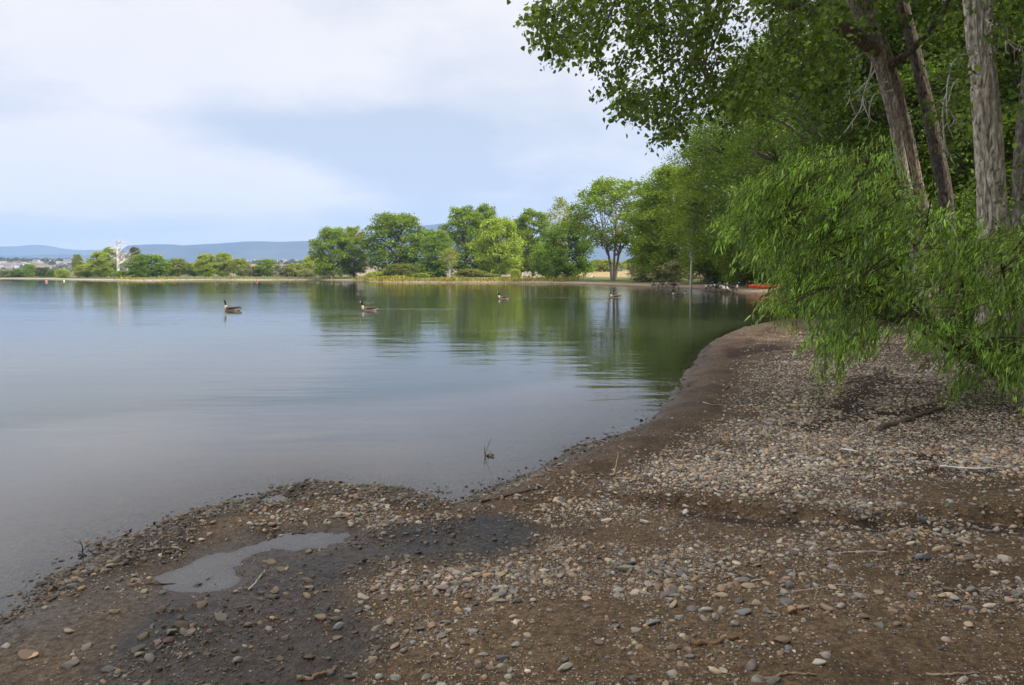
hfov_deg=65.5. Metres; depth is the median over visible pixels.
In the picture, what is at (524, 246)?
cottonwood tree
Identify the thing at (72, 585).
stone
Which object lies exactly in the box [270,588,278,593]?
stone
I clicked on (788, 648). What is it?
stone
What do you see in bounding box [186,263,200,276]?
willow tree
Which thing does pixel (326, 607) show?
stone
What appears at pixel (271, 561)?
stone
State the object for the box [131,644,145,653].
stone
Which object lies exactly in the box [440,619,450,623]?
stone
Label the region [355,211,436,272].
cottonwood tree
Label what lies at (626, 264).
shrub
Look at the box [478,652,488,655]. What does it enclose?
stone
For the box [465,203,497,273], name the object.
cottonwood tree
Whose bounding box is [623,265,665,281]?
shrub
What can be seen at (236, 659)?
stone
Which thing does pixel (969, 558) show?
stone
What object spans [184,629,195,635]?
stone
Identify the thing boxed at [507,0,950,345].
cottonwood tree
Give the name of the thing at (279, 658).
stone
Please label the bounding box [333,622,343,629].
stone
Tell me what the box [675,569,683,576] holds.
stone
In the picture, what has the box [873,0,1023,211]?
cottonwood tree
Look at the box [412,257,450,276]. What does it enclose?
shrub
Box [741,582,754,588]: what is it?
stone
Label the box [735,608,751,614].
stone
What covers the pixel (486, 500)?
driftwood branch
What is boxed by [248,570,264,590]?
twig
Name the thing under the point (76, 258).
willow tree
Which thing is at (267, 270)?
shrub
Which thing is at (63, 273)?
shrub
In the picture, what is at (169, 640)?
stone
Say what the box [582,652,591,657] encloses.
stone
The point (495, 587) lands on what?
stone
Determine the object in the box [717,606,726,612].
stone
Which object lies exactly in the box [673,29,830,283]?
cottonwood tree
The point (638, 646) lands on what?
stone
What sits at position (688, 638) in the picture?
stone
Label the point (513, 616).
stone
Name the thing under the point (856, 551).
twig
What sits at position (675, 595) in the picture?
stone
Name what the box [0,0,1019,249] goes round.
sky
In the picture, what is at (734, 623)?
stone
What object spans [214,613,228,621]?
stone
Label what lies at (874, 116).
cottonwood tree
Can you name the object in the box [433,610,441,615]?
stone
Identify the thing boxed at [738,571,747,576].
stone
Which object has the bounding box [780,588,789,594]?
stone
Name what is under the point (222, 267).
willow tree
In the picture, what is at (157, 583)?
twig
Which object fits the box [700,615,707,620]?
stone
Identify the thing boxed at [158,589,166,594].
stone
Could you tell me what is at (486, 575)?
stone
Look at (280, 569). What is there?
stone
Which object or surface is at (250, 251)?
mountains
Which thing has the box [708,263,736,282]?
shrub
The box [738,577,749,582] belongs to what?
stone
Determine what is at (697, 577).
stone
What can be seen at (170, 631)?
stone
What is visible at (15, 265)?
house
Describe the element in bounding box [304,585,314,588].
stone
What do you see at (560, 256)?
willow tree
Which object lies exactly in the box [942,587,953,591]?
stone
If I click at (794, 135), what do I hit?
cottonwood tree
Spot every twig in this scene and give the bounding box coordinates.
[131,582,184,586]
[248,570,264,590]
[297,668,335,680]
[331,514,368,517]
[617,466,677,478]
[690,635,738,645]
[760,671,816,680]
[791,584,865,592]
[812,550,887,553]
[926,672,979,675]
[940,465,992,468]
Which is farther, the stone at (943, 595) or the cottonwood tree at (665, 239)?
the cottonwood tree at (665, 239)
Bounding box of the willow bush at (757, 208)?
[705,129,1023,418]
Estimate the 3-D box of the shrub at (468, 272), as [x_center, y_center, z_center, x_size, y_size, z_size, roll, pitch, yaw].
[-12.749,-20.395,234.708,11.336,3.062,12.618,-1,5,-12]
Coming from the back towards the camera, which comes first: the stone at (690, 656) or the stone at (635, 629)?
the stone at (635, 629)
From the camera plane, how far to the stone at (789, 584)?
3.81 m
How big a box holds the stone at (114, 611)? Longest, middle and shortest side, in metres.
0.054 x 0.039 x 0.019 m
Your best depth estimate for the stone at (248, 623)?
3.47 m
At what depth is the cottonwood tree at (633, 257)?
138.01 m
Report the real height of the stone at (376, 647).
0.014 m
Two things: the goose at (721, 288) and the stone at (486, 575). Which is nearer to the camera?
the stone at (486, 575)
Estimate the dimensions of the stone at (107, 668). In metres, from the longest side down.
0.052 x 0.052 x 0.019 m
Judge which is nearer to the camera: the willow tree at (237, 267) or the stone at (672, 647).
the stone at (672, 647)
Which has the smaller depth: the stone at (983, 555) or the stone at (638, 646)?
the stone at (638, 646)
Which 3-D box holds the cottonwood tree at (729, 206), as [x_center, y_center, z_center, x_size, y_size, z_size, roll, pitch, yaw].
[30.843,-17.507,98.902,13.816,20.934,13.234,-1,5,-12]
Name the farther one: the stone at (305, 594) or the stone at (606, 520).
the stone at (606, 520)
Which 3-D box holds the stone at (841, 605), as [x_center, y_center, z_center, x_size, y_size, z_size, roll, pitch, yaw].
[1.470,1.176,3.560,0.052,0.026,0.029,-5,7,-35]
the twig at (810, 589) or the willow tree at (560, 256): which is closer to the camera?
the twig at (810, 589)
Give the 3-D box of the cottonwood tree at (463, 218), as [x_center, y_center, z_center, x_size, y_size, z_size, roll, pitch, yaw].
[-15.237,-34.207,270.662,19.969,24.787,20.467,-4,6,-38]
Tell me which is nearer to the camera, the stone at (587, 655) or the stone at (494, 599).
the stone at (587, 655)
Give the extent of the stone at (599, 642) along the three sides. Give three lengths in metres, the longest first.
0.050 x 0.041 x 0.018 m
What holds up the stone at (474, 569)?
on the ground at (116, 489)
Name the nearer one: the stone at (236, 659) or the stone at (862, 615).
the stone at (236, 659)
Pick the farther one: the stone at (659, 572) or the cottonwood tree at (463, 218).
the cottonwood tree at (463, 218)
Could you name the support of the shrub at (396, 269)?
on the ground at (116, 489)
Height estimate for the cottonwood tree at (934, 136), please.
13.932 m
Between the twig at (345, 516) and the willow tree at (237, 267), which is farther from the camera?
the willow tree at (237, 267)
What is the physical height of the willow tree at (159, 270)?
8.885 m
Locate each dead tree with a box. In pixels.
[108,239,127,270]
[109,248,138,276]
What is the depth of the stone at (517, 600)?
3.71 m
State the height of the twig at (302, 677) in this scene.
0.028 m
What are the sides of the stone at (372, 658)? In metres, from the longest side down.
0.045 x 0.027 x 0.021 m
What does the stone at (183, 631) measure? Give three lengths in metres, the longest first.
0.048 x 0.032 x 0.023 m
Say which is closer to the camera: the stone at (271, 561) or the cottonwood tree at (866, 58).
the stone at (271, 561)
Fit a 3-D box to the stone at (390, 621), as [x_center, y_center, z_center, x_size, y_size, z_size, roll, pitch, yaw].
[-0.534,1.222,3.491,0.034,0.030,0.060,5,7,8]
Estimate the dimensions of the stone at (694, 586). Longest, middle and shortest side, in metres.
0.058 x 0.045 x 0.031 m
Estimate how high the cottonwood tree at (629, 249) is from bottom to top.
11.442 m
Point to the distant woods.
(52, 262)
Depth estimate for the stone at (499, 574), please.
4.07 m
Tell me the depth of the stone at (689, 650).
3.16 m
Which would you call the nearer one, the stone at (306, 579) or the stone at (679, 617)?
the stone at (679, 617)
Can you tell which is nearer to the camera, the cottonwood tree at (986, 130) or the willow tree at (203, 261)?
the cottonwood tree at (986, 130)
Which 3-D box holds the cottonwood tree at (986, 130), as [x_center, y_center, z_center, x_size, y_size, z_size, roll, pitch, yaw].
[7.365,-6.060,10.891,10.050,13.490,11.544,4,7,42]
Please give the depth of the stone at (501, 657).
3.13 m
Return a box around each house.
[4,263,13,267]
[14,263,23,267]
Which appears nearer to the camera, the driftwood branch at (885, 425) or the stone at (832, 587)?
the stone at (832, 587)
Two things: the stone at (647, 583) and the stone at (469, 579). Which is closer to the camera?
the stone at (647, 583)
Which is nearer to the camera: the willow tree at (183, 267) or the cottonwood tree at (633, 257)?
the cottonwood tree at (633, 257)
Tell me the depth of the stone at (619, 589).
3.85 m
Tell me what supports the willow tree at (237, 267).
on the ground at (116, 489)
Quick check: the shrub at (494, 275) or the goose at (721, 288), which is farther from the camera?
the shrub at (494, 275)
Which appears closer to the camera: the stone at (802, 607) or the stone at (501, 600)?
the stone at (802, 607)
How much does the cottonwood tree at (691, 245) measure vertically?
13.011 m
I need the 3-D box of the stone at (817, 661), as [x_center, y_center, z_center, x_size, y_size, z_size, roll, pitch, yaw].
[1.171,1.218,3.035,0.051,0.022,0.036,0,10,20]
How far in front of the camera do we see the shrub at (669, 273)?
122.20 m
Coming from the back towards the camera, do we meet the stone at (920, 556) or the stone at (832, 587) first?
the stone at (920, 556)
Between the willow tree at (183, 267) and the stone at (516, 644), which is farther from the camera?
the willow tree at (183, 267)
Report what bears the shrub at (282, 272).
on the ground at (116, 489)
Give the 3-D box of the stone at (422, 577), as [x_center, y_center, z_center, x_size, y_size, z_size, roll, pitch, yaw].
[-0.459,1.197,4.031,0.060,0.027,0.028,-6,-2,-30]
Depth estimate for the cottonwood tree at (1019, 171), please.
12.08 m
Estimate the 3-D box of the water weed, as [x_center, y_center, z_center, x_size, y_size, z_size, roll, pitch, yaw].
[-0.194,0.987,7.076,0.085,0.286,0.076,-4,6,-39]
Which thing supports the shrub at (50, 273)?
on the ground at (116, 489)
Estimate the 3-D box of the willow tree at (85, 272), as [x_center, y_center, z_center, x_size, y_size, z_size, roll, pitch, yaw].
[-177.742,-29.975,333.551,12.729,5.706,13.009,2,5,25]
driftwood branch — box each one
[481,487,540,502]
[874,392,946,430]
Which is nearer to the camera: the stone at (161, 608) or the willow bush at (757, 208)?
the stone at (161, 608)
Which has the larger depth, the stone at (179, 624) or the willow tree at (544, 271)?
the willow tree at (544, 271)
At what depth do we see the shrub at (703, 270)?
108.23 m
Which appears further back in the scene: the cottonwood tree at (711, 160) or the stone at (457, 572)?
the cottonwood tree at (711, 160)
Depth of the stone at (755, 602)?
3.63 m
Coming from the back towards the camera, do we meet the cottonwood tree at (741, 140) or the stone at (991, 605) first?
the cottonwood tree at (741, 140)
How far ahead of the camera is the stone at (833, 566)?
4.07 m
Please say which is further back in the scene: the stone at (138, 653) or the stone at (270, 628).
the stone at (270, 628)
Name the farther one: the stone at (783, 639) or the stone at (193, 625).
the stone at (193, 625)
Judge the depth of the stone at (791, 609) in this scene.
3.52 m
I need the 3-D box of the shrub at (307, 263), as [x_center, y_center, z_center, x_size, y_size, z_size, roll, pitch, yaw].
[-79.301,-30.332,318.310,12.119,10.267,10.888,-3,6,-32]
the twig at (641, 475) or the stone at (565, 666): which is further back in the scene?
the twig at (641, 475)
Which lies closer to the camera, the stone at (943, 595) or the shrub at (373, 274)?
the stone at (943, 595)
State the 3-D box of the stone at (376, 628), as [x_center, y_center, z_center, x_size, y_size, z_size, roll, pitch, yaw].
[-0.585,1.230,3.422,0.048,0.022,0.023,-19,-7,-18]
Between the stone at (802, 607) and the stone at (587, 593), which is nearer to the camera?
the stone at (802, 607)
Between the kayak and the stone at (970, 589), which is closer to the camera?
the stone at (970, 589)
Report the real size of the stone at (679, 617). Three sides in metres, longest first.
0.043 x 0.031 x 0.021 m
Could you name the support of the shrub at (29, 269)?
on the ground at (116, 489)
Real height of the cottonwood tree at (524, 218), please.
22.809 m
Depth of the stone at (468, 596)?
3.79 m
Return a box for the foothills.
[0,260,629,275]
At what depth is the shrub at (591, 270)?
287.36 m
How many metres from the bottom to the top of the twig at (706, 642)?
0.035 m
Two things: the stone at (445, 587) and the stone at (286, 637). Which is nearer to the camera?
the stone at (286, 637)
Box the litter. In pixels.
[107,379,1023,684]
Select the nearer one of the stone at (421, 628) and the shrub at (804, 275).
the stone at (421, 628)
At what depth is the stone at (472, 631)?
3.36 m
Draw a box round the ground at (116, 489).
[0,271,1023,684]
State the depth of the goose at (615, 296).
57.45 m
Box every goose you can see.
[222,300,241,310]
[360,301,378,310]
[497,292,508,298]
[609,291,621,297]
[717,283,724,292]
[728,282,739,291]
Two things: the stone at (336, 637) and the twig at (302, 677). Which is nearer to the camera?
the twig at (302, 677)
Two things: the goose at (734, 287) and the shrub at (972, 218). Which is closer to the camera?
the shrub at (972, 218)
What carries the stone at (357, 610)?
on the ground at (116, 489)
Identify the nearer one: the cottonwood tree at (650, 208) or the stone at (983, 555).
the stone at (983, 555)
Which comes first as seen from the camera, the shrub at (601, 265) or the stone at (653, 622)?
the stone at (653, 622)
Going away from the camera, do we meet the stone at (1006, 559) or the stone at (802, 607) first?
the stone at (802, 607)
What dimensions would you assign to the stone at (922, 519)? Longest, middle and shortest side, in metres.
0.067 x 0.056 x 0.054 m
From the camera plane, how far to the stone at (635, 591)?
3.81 m
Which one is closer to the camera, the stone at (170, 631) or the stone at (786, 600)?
the stone at (170, 631)
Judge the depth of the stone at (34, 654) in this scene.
3.28 m
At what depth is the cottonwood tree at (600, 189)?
154.73 m
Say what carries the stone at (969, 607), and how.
on the ground at (116, 489)
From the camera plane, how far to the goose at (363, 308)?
36.39 m
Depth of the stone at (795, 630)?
3.32 m
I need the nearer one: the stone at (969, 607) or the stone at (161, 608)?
the stone at (969, 607)
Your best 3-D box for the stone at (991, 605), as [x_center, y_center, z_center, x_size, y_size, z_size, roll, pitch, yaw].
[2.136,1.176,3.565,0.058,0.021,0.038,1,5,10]
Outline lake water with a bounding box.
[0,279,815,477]
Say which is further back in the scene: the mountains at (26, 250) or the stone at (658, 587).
the mountains at (26, 250)
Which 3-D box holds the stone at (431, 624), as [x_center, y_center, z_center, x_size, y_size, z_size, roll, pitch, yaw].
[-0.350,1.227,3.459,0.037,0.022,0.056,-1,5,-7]
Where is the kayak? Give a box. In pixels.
[749,283,780,288]
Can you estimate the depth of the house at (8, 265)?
1626.18 m
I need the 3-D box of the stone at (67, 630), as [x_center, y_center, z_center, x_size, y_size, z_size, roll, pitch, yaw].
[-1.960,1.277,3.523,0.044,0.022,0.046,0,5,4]
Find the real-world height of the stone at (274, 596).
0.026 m
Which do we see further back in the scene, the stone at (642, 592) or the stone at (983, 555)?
the stone at (983, 555)
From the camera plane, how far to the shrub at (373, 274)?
248.88 m
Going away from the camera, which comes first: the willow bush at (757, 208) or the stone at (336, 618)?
the stone at (336, 618)
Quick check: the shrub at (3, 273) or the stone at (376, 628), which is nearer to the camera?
the stone at (376, 628)
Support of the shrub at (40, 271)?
on the ground at (116, 489)
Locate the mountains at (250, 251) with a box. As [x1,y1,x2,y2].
[0,224,684,269]
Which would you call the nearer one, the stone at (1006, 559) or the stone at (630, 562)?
the stone at (1006, 559)
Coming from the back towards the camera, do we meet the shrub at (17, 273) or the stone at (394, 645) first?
the shrub at (17, 273)
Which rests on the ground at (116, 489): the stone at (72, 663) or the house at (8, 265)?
the stone at (72, 663)
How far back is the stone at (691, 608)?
3.57 m
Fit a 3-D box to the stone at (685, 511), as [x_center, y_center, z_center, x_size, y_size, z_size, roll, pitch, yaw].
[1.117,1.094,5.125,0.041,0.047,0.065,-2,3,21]
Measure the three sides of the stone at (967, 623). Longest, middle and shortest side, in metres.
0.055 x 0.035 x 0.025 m
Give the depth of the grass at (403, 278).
180.23 m
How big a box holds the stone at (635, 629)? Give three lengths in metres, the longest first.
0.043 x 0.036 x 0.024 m
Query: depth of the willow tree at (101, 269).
321.72 m
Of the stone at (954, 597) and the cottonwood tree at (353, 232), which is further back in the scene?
the cottonwood tree at (353, 232)
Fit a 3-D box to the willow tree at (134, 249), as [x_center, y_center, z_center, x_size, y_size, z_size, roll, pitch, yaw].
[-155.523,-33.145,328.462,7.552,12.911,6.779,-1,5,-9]
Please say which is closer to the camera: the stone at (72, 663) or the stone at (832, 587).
the stone at (72, 663)
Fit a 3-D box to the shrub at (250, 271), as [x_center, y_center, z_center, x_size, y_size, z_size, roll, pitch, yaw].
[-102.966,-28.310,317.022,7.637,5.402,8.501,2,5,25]
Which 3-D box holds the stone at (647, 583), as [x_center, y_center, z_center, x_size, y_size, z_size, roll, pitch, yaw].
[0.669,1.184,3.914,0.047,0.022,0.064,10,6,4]
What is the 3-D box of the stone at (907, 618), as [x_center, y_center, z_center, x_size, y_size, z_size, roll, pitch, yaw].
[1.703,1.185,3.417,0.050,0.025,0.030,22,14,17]
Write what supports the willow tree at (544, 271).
on the ground at (116, 489)
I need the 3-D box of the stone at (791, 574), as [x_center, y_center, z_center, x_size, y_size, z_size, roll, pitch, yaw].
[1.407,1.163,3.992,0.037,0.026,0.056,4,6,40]
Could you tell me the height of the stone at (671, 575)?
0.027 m
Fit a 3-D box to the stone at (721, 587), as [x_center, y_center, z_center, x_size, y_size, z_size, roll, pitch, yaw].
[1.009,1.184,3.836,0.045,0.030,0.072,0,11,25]
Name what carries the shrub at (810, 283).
on the ground at (116, 489)
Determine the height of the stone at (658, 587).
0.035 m
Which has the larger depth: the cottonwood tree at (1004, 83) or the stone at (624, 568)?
the cottonwood tree at (1004, 83)
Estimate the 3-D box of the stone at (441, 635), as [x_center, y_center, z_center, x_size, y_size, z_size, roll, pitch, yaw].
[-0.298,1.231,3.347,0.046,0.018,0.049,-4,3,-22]
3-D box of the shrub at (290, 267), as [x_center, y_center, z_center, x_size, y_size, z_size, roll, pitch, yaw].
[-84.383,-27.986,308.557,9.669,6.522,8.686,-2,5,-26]
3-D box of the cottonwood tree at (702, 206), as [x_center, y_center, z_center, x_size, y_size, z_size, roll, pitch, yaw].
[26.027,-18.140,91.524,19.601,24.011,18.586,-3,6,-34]
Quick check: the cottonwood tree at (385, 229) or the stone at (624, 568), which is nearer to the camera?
the stone at (624, 568)
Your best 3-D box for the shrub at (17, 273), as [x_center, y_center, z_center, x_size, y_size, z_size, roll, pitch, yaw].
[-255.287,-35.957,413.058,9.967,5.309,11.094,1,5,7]
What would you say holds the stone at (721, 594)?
on the ground at (116, 489)
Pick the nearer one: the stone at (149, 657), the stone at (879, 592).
the stone at (149, 657)
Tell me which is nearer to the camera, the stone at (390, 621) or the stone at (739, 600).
the stone at (390, 621)
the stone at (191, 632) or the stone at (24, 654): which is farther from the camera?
the stone at (191, 632)
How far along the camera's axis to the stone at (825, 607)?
3.52 m
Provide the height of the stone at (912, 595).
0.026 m
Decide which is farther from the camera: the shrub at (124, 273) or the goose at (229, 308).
the shrub at (124, 273)
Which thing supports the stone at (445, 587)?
on the ground at (116, 489)
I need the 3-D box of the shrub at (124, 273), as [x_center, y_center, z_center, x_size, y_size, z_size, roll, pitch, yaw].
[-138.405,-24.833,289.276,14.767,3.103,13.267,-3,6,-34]
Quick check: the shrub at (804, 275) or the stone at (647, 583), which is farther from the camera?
the shrub at (804, 275)
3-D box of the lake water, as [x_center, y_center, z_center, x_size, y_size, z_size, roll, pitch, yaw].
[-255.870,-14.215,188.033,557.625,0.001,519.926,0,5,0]
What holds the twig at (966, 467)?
on the ground at (116, 489)
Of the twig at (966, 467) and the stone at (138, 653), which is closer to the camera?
the stone at (138, 653)
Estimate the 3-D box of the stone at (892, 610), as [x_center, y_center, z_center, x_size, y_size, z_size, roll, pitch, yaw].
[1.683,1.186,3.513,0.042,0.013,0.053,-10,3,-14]
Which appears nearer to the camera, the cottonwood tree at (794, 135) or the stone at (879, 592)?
the stone at (879, 592)
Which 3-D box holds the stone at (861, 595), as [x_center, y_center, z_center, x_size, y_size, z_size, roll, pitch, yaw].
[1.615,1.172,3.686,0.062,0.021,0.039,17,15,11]
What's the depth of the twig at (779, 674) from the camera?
2.93 m
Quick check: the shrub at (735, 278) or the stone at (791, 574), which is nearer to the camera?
the stone at (791, 574)
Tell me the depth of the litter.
4.65 m
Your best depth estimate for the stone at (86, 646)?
3.35 m
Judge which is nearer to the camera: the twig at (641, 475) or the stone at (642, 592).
the stone at (642, 592)
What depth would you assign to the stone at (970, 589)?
3.71 m
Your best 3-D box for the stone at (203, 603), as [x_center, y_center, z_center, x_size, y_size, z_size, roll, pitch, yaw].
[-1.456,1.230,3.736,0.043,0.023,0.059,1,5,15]
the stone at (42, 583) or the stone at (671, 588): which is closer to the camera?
the stone at (671, 588)
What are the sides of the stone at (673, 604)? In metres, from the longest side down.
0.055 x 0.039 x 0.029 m
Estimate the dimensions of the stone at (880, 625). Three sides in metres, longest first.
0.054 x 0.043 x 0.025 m
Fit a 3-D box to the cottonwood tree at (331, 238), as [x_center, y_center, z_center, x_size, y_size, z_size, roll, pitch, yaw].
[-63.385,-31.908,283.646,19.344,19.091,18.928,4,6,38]
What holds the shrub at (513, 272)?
on the ground at (116, 489)
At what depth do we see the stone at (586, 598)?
3.74 m
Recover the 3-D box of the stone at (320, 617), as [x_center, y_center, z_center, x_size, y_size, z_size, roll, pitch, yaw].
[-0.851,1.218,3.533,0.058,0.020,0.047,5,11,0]
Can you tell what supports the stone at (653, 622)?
on the ground at (116, 489)
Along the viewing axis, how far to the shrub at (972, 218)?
20.49 m
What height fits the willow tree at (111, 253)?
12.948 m
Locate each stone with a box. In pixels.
[18,649,39,659]
[28,652,38,658]
[36,581,47,586]
[61,658,79,668]
[64,628,74,633]
[66,583,77,587]
[81,643,92,650]
[101,665,114,672]
[109,609,119,613]
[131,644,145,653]
[134,652,146,655]
[137,632,149,639]
[144,653,154,662]
[155,605,165,612]
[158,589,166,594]
[163,637,174,642]
[166,629,176,633]
[173,620,188,627]
[180,627,186,634]
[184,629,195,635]
[190,622,196,627]
[197,600,207,607]
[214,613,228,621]
[232,656,242,662]
[244,622,256,625]
[265,626,272,630]
[267,559,276,564]
[268,594,280,599]
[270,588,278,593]
[276,566,284,571]
[276,655,283,660]
[281,634,289,639]
[302,577,312,582]
[303,592,310,597]
[303,653,314,658]
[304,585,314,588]
[314,614,325,620]
[321,604,329,610]
[330,616,341,620]
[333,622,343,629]
[333,635,342,639]
[354,608,362,612]
[368,656,377,660]
[371,625,380,630]
[372,645,380,649]
[386,617,393,624]
[390,642,399,648]
[414,626,424,630]
[416,576,426,580]
[427,621,435,627]
[433,589,439,595]
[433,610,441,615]
[436,584,449,590]
[436,632,446,637]
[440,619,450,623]
[452,570,462,575]
[462,577,472,582]
[464,593,471,598]
[467,628,477,634]
[471,567,481,572]
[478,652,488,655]
[482,573,491,577]
[487,596,498,602]
[491,585,499,589]
[493,593,503,597]
[494,572,505,577]
[496,599,506,602]
[496,655,509,660]
[509,614,517,618]
[511,641,519,646]
[512,598,521,602]
[557,662,572,670]
[582,591,590,595]
[582,596,591,600]
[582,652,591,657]
[594,639,603,644]
[601,518,611,521]
[612,591,621,597]
[613,587,624,591]
[617,565,633,570]
[625,561,634,564]
[630,589,639,594]
[631,627,640,632]
[635,644,642,648]
[639,590,647,595]
[644,581,651,586]
[647,619,660,625]
[653,570,663,574]
[654,583,662,590]
[660,591,674,597]
[666,573,676,577]
[666,644,677,650]
[669,586,678,592]
[669,593,680,596]
[669,600,676,607]
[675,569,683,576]
[675,615,683,619]
[682,508,688,514]
[683,647,693,653]
[683,654,694,658]
[684,635,693,641]
[685,586,693,590]
[686,605,696,611]
[688,583,696,590]
[691,575,700,580]
[700,607,712,611]
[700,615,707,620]
[712,613,718,620]
[714,592,727,597]
[717,584,725,591]
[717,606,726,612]
[730,620,738,625]
[734,579,739,586]
[734,597,743,603]
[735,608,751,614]
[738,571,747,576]
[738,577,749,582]
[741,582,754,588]
[751,599,761,605]
[762,581,770,585]
[773,636,791,643]
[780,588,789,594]
[780,597,793,603]
[785,645,792,651]
[786,580,793,588]
[787,605,797,612]
[788,572,795,576]
[792,627,798,632]
[796,604,808,609]
[812,658,825,664]
[820,603,833,611]
[827,563,839,568]
[828,584,836,589]
[837,602,844,608]
[854,592,866,598]
[856,612,868,618]
[873,622,885,629]
[874,589,883,594]
[887,608,897,613]
[903,615,912,620]
[907,592,919,599]
[915,553,931,559]
[919,516,927,523]
[932,546,951,550]
[937,593,947,597]
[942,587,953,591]
[949,595,959,600]
[961,605,973,609]
[963,621,973,627]
[964,557,973,560]
[965,586,977,592]
[979,553,988,558]
[983,603,995,607]
[997,555,1012,563]
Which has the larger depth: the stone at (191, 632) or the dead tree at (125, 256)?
the dead tree at (125, 256)
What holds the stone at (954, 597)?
on the ground at (116, 489)
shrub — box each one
[0,269,14,276]
[7,269,28,276]
[20,263,36,276]
[32,266,48,276]
[45,269,55,276]
[54,268,72,277]
[108,270,149,277]
[241,265,261,276]
[254,258,278,276]
[271,264,289,276]
[285,262,306,276]
[297,268,315,276]
[301,256,325,276]
[363,271,386,277]
[378,263,420,277]
[407,273,431,277]
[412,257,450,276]
[450,268,486,276]
[480,274,504,276]
[508,269,520,276]
[569,263,596,272]
[590,259,626,271]
[620,258,637,270]
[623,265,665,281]
[643,256,693,281]
[682,263,721,282]
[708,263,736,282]
[718,255,773,283]
[772,205,900,315]
[775,240,859,310]
[822,184,1007,327]
[876,196,1012,322]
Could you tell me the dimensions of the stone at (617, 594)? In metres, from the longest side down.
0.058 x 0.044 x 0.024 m
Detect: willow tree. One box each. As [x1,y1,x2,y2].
[70,254,83,276]
[73,264,95,276]
[84,250,115,276]
[100,246,120,276]
[120,253,175,276]
[127,246,141,273]
[166,258,189,276]
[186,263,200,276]
[190,253,218,276]
[209,252,233,276]
[230,258,249,276]
[468,214,527,275]
[527,242,562,277]
[540,220,595,278]
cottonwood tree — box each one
[307,226,361,278]
[337,225,369,277]
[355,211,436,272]
[419,229,456,276]
[437,205,490,273]
[438,247,460,276]
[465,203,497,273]
[505,223,536,276]
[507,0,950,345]
[511,208,551,275]
[545,196,572,247]
[559,175,650,279]
[620,162,711,280]
[625,225,655,276]
[630,198,678,279]
[655,129,732,281]
[659,84,797,285]
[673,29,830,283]
[678,187,707,288]
[701,126,765,281]
[708,0,961,287]
[755,0,1021,310]
[756,0,975,336]
[760,3,942,212]
[799,0,1023,274]
[799,0,1023,377]
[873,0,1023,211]
[898,0,1023,356]
[911,33,1022,178]
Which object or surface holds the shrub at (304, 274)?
on the ground at (116, 489)
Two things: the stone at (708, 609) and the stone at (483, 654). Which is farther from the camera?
the stone at (708, 609)
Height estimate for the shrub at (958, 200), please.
4.550 m
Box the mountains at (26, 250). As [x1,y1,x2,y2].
[0,245,101,255]
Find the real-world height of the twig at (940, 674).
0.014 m
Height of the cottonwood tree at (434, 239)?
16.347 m
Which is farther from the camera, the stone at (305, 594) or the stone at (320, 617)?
the stone at (305, 594)
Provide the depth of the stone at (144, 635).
3.40 m
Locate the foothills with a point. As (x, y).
(368, 270)
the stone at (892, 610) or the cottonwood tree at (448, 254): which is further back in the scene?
the cottonwood tree at (448, 254)
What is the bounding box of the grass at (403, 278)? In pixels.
[114,274,578,281]
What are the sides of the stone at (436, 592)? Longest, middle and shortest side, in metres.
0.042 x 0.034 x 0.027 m
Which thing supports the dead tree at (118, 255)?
on the ground at (116, 489)
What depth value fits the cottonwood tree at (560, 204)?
227.51 m
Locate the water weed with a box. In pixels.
[484,439,493,459]
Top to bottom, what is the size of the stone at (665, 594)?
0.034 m
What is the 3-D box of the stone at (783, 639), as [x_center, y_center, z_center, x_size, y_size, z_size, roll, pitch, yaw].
[1.094,1.204,3.221,0.072,0.034,0.043,-8,-5,21]
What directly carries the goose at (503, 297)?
on the lake water
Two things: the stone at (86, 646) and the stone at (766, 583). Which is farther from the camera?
the stone at (766, 583)
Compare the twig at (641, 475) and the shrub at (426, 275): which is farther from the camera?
the shrub at (426, 275)
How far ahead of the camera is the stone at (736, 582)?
3.89 m
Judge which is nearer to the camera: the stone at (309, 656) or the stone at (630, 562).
the stone at (309, 656)
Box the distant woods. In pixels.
[0,257,314,274]
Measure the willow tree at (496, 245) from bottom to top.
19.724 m
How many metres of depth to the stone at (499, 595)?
3.79 m
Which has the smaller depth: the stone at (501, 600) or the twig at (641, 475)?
the stone at (501, 600)
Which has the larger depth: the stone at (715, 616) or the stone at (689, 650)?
the stone at (715, 616)
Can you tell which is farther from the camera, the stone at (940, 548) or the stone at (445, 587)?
the stone at (940, 548)
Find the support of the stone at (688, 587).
on the ground at (116, 489)

